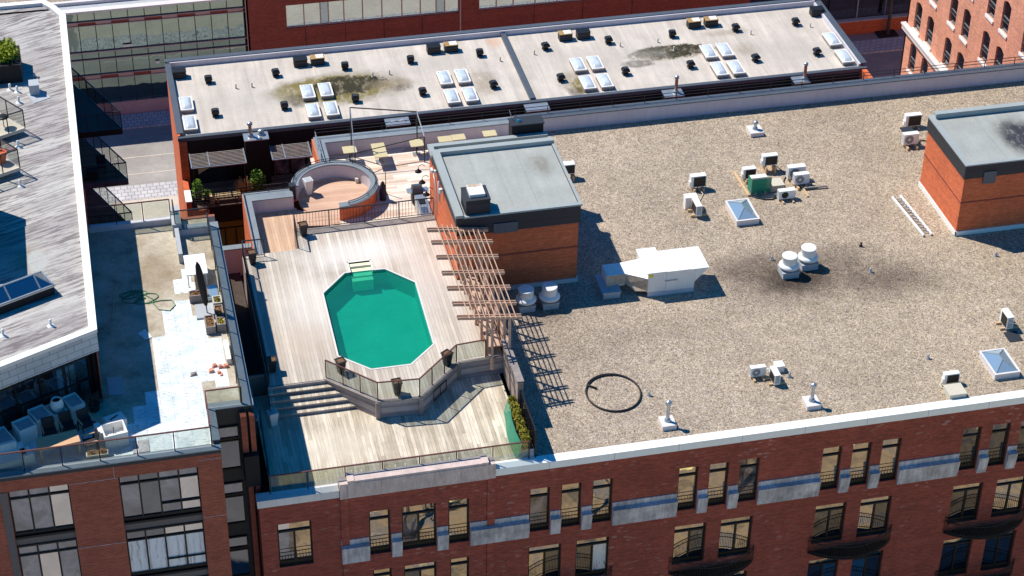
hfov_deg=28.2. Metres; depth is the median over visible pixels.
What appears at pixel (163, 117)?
pavement
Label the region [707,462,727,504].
window
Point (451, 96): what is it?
dome skylight
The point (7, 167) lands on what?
glass balcony
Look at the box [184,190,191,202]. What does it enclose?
wall cap block
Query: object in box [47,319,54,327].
vent stub
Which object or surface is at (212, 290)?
blue sheet
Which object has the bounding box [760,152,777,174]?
air conditioner
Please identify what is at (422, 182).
wall lamp
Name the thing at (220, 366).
flower pots
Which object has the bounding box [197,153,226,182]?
patio door
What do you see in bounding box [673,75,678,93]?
flue pipe
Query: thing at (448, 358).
planter pot
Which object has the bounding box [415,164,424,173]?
wall lamp
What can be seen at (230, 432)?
window
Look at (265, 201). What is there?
notch wall
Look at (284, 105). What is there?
roof vent
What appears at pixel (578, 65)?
dome skylight
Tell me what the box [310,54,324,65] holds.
louvred vent box
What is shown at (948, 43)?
window
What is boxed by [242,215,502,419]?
pool deck
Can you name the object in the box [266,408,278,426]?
white planter
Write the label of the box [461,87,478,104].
dome skylight
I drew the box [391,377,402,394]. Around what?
planter pot
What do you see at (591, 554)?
window
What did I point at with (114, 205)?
glass railing
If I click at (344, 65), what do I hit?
roof vent
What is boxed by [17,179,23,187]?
vent stub
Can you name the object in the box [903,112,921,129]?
air conditioner
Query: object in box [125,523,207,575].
window
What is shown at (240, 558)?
window
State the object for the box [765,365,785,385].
air conditioner
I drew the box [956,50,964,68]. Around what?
window
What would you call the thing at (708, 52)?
dome skylight
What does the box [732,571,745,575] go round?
window
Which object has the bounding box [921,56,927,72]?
window
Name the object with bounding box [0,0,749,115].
glass office building
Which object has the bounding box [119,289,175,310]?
garden hose
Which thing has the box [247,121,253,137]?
flue pipe
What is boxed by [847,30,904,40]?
ground
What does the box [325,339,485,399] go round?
glass railing
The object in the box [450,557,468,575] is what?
window
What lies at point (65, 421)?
terrace chair
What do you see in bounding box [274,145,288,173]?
patio door
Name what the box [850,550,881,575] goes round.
window
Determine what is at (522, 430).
golden shrub
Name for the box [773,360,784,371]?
equipment box
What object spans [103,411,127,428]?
box
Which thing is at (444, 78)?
dome skylight
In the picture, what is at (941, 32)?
arched window building
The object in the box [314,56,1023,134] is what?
roof edge rail
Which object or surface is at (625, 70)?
roof vent
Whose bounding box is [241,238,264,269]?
bar railing
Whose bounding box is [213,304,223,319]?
wooden planter
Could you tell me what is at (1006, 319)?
air conditioner
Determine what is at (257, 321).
bar railing
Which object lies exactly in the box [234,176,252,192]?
ornamental grass
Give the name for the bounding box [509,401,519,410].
golden shrub
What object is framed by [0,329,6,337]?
vent stub
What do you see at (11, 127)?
glass balcony
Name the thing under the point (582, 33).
louvred vent box
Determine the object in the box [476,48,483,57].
roof vent
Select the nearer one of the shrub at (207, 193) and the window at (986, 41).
the shrub at (207, 193)
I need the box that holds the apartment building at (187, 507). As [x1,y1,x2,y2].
[0,0,262,575]
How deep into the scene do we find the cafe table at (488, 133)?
114.39 m
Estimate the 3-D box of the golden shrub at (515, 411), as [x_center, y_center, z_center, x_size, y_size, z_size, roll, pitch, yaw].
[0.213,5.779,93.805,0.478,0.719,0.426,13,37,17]
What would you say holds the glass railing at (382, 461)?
on the brick loft building at (889, 458)
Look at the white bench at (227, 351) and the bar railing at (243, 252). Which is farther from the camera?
the bar railing at (243, 252)
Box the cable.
[750,195,776,199]
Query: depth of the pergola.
97.62 m
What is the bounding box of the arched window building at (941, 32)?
[899,0,1023,74]
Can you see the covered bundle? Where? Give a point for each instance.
(382, 192)
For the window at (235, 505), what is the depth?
91.90 m
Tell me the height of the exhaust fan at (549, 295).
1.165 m
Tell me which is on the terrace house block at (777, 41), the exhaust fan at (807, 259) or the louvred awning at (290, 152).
the louvred awning at (290, 152)
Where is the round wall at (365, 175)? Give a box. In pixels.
[291,158,377,219]
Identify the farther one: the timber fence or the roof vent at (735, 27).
the roof vent at (735, 27)
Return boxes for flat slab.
[900,126,913,131]
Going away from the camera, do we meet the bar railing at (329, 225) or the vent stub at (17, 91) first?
the vent stub at (17, 91)
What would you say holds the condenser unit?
on the concrete pad
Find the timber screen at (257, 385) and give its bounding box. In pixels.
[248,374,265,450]
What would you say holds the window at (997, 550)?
in the brick loft building at (889, 458)
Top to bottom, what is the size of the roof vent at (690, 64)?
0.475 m
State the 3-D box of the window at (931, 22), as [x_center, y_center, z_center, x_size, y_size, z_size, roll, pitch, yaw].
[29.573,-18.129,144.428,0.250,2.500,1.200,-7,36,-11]
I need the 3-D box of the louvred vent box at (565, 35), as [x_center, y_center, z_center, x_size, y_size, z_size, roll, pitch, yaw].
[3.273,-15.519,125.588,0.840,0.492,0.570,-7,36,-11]
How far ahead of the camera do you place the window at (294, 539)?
92.17 m
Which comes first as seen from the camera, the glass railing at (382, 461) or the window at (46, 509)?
the window at (46, 509)
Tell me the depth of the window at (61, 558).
88.21 m
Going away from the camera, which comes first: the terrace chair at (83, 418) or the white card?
the terrace chair at (83, 418)
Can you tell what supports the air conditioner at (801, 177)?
on the brick loft building at (889, 458)
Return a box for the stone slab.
[132,439,149,453]
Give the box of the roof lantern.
[0,271,54,314]
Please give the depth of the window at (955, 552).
102.41 m
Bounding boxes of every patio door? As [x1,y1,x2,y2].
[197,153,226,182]
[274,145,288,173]
[290,143,304,171]
[307,142,311,165]
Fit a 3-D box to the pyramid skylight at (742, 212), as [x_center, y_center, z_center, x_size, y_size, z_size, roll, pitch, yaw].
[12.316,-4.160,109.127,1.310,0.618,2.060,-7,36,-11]
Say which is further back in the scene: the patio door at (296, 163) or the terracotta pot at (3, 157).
the patio door at (296, 163)
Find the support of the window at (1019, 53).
in the arched window building at (941, 32)
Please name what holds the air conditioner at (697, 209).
on the brick loft building at (889, 458)
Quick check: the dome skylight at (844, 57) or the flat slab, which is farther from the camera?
the dome skylight at (844, 57)
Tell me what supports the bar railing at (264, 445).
on the brick loft building at (889, 458)
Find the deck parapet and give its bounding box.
[312,116,512,162]
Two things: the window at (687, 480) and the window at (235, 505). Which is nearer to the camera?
the window at (235, 505)
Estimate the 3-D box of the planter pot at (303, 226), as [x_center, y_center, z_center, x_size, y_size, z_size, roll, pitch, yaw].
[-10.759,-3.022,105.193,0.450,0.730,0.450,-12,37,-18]
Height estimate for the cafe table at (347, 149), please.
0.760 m
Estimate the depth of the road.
148.50 m
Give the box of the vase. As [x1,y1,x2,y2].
[50,396,63,412]
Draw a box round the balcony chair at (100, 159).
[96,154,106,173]
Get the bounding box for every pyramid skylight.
[725,198,759,225]
[979,348,1020,379]
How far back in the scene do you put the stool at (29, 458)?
85.50 m
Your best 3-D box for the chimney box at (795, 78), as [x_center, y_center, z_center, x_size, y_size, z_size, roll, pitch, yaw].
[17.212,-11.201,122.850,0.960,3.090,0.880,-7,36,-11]
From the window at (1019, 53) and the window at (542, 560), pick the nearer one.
the window at (542, 560)
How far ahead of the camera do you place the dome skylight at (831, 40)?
125.37 m
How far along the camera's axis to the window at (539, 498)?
94.26 m
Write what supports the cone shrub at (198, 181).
on the terrace house block at (777, 41)
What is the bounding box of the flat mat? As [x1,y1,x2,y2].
[1003,331,1022,341]
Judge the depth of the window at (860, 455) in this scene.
97.19 m
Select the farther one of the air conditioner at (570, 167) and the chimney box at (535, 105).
the chimney box at (535, 105)
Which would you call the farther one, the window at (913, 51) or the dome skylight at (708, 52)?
the window at (913, 51)
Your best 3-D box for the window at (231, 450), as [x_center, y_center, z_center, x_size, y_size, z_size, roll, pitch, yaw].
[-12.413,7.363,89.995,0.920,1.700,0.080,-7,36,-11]
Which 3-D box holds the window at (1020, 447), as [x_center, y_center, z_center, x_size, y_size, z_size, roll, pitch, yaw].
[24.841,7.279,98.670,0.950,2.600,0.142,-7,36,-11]
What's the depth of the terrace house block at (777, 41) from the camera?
122.18 m
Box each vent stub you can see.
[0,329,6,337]
[14,86,20,93]
[15,140,21,148]
[16,96,21,103]
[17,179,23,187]
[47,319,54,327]
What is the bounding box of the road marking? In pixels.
[115,153,175,175]
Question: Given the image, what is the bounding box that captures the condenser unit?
[28,79,39,95]
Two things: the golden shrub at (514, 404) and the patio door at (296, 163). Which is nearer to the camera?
the golden shrub at (514, 404)
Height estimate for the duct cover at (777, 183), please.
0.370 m
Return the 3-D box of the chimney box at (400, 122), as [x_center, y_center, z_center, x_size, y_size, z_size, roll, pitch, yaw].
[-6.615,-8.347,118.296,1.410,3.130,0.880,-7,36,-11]
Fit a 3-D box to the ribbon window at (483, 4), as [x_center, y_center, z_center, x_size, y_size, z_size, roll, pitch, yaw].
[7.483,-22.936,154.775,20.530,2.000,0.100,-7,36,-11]
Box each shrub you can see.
[191,178,203,202]
[201,188,212,201]
[248,169,266,190]
[507,395,516,404]
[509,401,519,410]
[511,407,521,417]
[513,414,523,423]
[516,420,525,430]
[519,427,529,437]
[521,433,530,445]
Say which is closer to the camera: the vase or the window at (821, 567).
the vase
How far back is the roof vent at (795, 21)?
127.40 m
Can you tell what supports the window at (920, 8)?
in the arched window building at (941, 32)
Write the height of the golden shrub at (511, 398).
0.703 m
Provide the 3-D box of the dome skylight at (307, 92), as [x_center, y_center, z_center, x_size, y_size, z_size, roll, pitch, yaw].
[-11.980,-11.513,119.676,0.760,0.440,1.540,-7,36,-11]
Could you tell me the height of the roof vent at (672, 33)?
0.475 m
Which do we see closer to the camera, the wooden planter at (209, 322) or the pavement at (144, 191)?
the wooden planter at (209, 322)
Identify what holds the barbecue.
on the brick loft building at (889, 458)
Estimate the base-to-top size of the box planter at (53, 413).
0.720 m
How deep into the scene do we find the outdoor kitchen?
108.15 m
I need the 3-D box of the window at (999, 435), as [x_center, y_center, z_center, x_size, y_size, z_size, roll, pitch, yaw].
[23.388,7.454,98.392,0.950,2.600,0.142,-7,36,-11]
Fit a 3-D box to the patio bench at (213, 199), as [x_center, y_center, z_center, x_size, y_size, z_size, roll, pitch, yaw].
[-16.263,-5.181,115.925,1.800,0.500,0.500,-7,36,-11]
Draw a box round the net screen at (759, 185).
[747,176,771,194]
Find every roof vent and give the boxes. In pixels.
[204,74,211,83]
[211,108,218,117]
[271,68,279,77]
[280,101,288,110]
[341,61,348,70]
[351,94,358,102]
[407,55,414,63]
[418,87,426,96]
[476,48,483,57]
[489,79,497,89]
[541,41,549,50]
[556,73,565,82]
[604,35,612,44]
[621,66,629,75]
[668,29,676,38]
[686,60,694,68]
[731,23,739,31]
[751,53,760,62]
[791,17,799,25]
[812,47,821,56]
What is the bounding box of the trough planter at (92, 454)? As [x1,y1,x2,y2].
[86,447,108,459]
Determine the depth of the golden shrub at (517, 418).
93.30 m
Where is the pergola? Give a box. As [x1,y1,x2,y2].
[427,224,521,369]
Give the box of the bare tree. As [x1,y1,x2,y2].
[885,0,908,33]
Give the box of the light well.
[222,243,269,492]
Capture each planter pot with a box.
[246,249,256,264]
[267,355,276,372]
[297,220,307,236]
[334,356,346,373]
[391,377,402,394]
[440,349,453,366]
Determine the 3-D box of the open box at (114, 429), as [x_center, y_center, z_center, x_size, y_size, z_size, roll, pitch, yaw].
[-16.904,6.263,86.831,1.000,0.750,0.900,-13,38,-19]
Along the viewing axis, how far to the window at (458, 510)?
93.55 m
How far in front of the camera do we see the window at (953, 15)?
140.27 m
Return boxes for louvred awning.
[189,148,246,203]
[269,141,311,188]
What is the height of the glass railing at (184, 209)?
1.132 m
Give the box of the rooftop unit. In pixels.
[595,246,708,299]
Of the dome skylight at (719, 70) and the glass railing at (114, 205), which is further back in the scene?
the dome skylight at (719, 70)
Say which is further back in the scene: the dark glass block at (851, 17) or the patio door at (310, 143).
the dark glass block at (851, 17)
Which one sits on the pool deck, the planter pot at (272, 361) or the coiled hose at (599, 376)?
the planter pot at (272, 361)
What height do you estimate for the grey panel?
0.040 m
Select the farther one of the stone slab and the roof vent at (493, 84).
the roof vent at (493, 84)
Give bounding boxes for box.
[93,422,103,445]
[100,419,128,450]
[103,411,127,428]
[171,67,185,79]
[243,131,271,184]
[292,55,307,67]
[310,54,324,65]
[384,116,410,129]
[426,42,440,54]
[443,41,457,52]
[508,110,544,134]
[523,102,549,113]
[558,30,572,41]
[575,28,590,39]
[661,88,684,99]
[683,193,697,209]
[686,17,701,28]
[703,16,718,27]
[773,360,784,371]
[790,75,809,85]
[809,5,824,16]
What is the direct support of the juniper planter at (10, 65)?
on the apartment building at (187, 507)
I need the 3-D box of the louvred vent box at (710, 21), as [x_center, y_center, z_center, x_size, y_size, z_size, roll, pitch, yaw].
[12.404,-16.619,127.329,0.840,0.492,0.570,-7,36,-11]
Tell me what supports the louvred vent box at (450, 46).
on the terrace house block at (777, 41)
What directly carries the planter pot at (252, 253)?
on the pool deck
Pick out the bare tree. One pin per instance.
(887, 31)
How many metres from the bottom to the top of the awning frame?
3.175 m
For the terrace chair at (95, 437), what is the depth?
86.34 m
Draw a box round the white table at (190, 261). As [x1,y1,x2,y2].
[183,253,207,286]
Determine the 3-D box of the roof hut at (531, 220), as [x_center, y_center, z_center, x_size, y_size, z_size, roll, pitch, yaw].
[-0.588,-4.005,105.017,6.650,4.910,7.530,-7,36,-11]
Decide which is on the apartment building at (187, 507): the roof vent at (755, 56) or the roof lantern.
the roof lantern
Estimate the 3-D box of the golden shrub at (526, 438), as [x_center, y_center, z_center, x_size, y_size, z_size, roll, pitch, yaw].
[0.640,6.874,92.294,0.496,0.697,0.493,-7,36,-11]
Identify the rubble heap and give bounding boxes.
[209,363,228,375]
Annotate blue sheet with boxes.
[206,285,218,301]
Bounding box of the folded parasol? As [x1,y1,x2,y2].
[195,262,214,319]
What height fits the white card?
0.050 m
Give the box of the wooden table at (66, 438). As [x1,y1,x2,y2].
[35,429,80,463]
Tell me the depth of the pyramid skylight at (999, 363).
98.20 m
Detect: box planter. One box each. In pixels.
[0,426,16,442]
[11,415,38,444]
[27,404,51,435]
[45,404,66,429]
[61,392,84,421]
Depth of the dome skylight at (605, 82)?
120.78 m
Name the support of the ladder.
on the brick loft building at (889, 458)
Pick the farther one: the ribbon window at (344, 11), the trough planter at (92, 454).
the ribbon window at (344, 11)
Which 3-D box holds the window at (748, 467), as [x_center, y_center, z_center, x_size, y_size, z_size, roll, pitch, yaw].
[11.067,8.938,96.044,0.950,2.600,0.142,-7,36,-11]
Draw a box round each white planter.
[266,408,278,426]
[302,176,312,194]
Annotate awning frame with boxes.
[349,107,424,162]
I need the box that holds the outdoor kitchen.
[414,194,432,215]
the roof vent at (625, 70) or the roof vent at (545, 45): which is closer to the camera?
the roof vent at (625, 70)
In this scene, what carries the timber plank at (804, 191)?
on the brick loft building at (889, 458)
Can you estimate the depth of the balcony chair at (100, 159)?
111.07 m
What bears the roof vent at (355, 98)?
on the terrace house block at (777, 41)
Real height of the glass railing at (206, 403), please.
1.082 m
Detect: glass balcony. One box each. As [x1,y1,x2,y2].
[0,96,25,138]
[0,138,19,176]
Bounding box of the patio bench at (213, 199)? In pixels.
[209,191,240,203]
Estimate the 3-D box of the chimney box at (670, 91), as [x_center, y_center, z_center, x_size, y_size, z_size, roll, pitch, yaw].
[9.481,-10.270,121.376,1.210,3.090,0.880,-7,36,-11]
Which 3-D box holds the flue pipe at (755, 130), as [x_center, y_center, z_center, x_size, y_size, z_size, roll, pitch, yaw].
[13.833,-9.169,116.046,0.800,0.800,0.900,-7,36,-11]
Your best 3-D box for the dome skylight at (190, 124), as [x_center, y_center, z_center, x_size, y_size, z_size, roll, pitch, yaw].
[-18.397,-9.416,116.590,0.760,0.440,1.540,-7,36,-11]
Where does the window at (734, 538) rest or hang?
in the brick loft building at (889, 458)
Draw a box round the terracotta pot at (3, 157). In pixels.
[0,149,6,163]
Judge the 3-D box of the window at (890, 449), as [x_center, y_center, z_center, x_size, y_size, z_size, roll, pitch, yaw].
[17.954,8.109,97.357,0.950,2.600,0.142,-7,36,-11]
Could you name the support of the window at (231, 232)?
in the terrace house block at (777, 41)
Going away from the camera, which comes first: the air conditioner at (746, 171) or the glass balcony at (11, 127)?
the glass balcony at (11, 127)
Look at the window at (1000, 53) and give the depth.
133.98 m
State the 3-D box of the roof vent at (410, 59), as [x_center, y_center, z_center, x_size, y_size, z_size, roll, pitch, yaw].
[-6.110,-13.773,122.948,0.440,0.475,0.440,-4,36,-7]
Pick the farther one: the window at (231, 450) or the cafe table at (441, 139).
the cafe table at (441, 139)
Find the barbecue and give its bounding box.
[406,183,428,203]
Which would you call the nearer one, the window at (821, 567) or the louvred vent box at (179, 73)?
the window at (821, 567)
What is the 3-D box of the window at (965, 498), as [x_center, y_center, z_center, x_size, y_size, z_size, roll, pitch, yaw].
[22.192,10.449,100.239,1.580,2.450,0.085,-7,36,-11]
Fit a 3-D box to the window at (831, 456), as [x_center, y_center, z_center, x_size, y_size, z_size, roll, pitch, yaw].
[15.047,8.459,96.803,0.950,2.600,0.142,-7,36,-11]
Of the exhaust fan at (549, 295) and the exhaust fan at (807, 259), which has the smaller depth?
the exhaust fan at (549, 295)
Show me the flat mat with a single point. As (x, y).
(1013, 336)
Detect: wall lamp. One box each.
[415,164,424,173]
[419,175,428,184]
[423,187,432,196]
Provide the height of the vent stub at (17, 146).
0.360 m
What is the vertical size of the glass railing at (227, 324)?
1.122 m
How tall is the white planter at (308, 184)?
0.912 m
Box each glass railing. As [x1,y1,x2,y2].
[0,426,212,470]
[86,199,170,226]
[171,199,207,223]
[204,386,242,426]
[206,211,240,402]
[269,441,529,493]
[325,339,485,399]
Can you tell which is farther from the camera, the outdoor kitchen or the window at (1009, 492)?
the outdoor kitchen
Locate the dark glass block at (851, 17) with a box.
[750,0,909,34]
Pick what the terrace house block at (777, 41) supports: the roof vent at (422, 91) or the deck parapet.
the roof vent at (422, 91)
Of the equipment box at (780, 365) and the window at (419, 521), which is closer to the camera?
the window at (419, 521)
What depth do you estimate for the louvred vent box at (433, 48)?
123.88 m
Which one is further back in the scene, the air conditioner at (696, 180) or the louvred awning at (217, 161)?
the louvred awning at (217, 161)
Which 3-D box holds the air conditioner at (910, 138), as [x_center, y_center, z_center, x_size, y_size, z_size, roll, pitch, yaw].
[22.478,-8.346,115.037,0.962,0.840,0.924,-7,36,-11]
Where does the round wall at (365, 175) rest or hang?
on the brick loft building at (889, 458)
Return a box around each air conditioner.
[563,160,574,181]
[687,197,706,217]
[688,172,706,192]
[740,165,756,184]
[749,364,766,382]
[750,174,766,194]
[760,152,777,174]
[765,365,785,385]
[777,187,795,203]
[786,163,805,184]
[792,171,809,190]
[901,131,919,150]
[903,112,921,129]
[941,370,959,384]
[995,308,1018,330]
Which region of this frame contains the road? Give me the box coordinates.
[85,50,902,188]
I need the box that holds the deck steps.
[268,380,355,417]
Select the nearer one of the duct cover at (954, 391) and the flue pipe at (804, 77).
the duct cover at (954, 391)
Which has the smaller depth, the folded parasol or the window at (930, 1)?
the folded parasol
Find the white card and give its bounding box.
[138,329,151,339]
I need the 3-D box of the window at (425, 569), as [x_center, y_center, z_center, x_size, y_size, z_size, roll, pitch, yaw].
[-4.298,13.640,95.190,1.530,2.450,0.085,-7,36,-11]
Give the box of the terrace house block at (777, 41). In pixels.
[164,0,872,245]
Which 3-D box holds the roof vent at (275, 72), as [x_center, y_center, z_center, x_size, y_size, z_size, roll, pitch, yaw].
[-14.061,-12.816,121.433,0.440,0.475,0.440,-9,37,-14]
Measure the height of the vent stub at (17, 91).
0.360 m
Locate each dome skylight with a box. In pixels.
[178,96,193,113]
[182,115,197,133]
[299,84,315,101]
[305,103,321,120]
[317,82,333,99]
[323,101,339,118]
[436,70,452,87]
[443,89,460,106]
[454,69,470,85]
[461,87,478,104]
[569,57,587,73]
[578,75,596,92]
[586,55,604,72]
[595,73,613,90]
[699,44,717,60]
[710,62,728,78]
[715,43,734,58]
[726,60,745,76]
[822,32,841,48]
[834,49,854,65]
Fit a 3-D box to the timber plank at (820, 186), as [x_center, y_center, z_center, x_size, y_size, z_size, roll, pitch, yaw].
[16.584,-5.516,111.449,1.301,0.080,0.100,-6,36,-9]
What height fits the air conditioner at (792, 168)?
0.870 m
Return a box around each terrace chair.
[40,415,57,436]
[58,410,76,432]
[75,407,95,433]
[82,427,98,450]
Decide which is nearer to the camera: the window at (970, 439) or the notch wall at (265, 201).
the window at (970, 439)
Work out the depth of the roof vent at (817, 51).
124.22 m
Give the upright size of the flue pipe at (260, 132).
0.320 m
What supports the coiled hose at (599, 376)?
on the brick loft building at (889, 458)
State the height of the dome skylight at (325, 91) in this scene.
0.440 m
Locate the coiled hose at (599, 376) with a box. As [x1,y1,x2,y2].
[585,373,641,411]
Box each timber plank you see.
[733,171,749,195]
[800,185,808,196]
[804,185,826,188]
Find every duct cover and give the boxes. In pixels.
[771,178,784,191]
[943,383,966,399]
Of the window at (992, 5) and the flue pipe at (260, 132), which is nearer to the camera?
the flue pipe at (260, 132)
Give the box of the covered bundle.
[379,181,386,200]
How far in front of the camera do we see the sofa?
85.55 m
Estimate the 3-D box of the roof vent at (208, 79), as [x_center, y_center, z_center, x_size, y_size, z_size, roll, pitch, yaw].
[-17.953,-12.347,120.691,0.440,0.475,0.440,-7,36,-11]
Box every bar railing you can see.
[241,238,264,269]
[245,258,269,384]
[259,410,270,485]
[264,369,270,410]
[293,197,433,247]
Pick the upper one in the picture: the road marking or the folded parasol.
the road marking
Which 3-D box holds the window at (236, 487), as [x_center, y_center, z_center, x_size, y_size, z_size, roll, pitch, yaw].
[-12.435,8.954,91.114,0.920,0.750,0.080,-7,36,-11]
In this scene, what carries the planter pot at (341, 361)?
on the pool deck
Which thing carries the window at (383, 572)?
in the brick loft building at (889, 458)
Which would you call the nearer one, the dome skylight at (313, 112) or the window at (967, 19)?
the dome skylight at (313, 112)
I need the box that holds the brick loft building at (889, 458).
[241,62,1023,575]
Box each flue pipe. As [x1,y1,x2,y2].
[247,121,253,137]
[257,129,264,135]
[658,400,676,430]
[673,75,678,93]
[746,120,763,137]
[801,62,807,80]
[801,382,821,410]
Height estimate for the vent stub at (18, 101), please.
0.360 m
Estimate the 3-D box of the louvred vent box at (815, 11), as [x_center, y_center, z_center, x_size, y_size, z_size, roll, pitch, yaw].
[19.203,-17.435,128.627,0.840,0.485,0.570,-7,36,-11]
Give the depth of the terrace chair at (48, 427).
86.90 m
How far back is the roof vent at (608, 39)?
125.10 m
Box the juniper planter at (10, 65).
[0,37,22,83]
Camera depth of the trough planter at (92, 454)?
85.93 m
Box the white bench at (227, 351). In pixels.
[223,340,230,363]
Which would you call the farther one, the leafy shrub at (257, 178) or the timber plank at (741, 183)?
the leafy shrub at (257, 178)
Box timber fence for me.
[485,299,523,405]
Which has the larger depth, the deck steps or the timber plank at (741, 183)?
the timber plank at (741, 183)
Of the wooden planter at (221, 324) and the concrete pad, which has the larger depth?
the concrete pad
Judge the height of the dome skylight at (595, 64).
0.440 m
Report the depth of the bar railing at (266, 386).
94.18 m
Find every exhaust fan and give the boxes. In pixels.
[515,284,536,312]
[539,282,559,310]
[777,251,799,279]
[797,243,818,270]
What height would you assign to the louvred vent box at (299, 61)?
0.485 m
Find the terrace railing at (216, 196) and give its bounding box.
[191,182,290,206]
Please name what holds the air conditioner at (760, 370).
on the brick loft building at (889, 458)
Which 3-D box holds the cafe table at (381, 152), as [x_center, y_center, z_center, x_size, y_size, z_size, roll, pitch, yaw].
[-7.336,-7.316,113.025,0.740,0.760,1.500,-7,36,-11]
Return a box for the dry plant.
[82,390,102,412]
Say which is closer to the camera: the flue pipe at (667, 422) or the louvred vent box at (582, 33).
the flue pipe at (667, 422)
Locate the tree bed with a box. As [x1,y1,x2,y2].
[875,29,898,37]
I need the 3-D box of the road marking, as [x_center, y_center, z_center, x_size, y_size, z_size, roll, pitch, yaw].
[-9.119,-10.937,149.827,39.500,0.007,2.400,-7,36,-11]
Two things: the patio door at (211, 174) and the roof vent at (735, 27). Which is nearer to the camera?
the patio door at (211, 174)
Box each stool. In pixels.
[20,446,35,467]
[190,282,194,290]
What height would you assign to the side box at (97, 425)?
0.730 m
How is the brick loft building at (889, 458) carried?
on the ground at (864, 36)
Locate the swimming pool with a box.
[322,259,434,369]
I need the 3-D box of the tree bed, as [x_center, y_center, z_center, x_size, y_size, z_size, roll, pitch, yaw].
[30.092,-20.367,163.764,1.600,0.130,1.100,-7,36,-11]
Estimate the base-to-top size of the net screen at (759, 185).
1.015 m
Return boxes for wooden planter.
[188,289,208,303]
[204,315,215,334]
[212,295,222,307]
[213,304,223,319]
[216,316,225,331]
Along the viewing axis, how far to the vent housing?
100.30 m
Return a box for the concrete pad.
[27,89,50,103]
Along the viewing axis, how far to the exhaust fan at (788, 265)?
104.24 m
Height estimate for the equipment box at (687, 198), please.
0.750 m
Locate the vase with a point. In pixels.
(56, 404)
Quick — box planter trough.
[504,390,536,458]
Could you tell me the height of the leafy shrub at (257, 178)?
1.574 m
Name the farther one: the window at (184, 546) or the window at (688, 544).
the window at (688, 544)
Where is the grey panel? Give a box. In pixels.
[107,377,122,395]
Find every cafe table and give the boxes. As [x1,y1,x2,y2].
[342,145,356,161]
[371,142,387,163]
[409,139,423,155]
[437,135,452,142]
[451,133,465,140]
[482,130,496,137]
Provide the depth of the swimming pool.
101.18 m
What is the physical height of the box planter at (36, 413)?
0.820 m
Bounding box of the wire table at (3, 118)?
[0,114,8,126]
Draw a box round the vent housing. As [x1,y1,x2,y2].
[460,183,490,215]
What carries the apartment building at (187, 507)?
on the ground at (864, 36)
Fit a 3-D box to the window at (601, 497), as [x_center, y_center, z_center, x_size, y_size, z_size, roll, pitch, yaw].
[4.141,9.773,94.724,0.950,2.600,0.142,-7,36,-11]
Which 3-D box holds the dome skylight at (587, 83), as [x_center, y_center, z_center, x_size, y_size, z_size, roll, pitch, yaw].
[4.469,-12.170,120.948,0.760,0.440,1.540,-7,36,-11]
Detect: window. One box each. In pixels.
[8,484,74,536]
[17,540,81,575]
[118,467,201,521]
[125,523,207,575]
[218,220,244,245]
[218,424,239,440]
[220,439,241,470]
[224,480,243,496]
[225,494,246,525]
[229,534,248,549]
[230,548,250,575]
[277,520,312,565]
[286,0,458,27]
[369,509,390,552]
[373,568,390,575]
[402,503,435,547]
[404,562,435,575]
[448,498,468,540]
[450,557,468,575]
[479,0,579,9]
[528,544,560,575]
[529,487,548,529]
[561,483,580,524]
[575,537,607,575]
[592,478,611,520]
[672,522,705,562]
[677,466,697,508]
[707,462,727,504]
[718,516,751,555]
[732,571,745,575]
[738,458,758,499]
[807,558,837,575]
[812,502,845,541]
[820,446,840,487]
[850,442,870,483]
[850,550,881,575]
[856,496,890,534]
[879,438,900,479]
[906,42,916,73]
[912,0,922,36]
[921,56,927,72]
[923,15,934,51]
[929,0,937,9]
[938,538,970,574]
[940,35,951,69]
[946,0,958,30]
[948,482,981,521]
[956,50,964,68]
[959,7,971,45]
[959,427,980,468]
[977,29,990,65]
[980,530,1014,568]
[985,0,996,23]
[988,423,1009,463]
[991,476,1023,514]
[995,44,1003,64]
[998,0,1011,39]
[1016,421,1023,460]
[1018,41,1023,60]
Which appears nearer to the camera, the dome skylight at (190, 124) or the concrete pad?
the concrete pad
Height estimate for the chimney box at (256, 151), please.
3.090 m
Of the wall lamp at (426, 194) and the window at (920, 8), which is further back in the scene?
the window at (920, 8)
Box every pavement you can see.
[94,181,177,202]
[110,36,904,129]
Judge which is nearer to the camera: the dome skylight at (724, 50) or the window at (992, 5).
the dome skylight at (724, 50)
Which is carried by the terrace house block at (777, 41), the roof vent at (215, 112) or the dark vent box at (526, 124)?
the roof vent at (215, 112)
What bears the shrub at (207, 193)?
on the terrace house block at (777, 41)
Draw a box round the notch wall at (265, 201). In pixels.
[242,182,295,254]
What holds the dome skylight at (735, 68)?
on the terrace house block at (777, 41)
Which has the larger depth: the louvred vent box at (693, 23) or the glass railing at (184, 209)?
the louvred vent box at (693, 23)
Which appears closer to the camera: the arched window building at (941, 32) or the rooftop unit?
the rooftop unit
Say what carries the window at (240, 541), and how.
in the apartment building at (187, 507)
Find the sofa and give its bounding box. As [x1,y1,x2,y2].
[0,440,26,470]
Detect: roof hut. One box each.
[427,132,582,291]
[918,102,1023,235]
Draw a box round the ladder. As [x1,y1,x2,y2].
[892,195,931,235]
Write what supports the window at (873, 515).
in the brick loft building at (889, 458)
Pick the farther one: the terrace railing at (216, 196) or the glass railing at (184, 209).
the terrace railing at (216, 196)
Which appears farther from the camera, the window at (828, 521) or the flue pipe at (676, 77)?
the flue pipe at (676, 77)
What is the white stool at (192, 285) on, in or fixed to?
on the apartment building at (187, 507)
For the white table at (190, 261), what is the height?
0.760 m

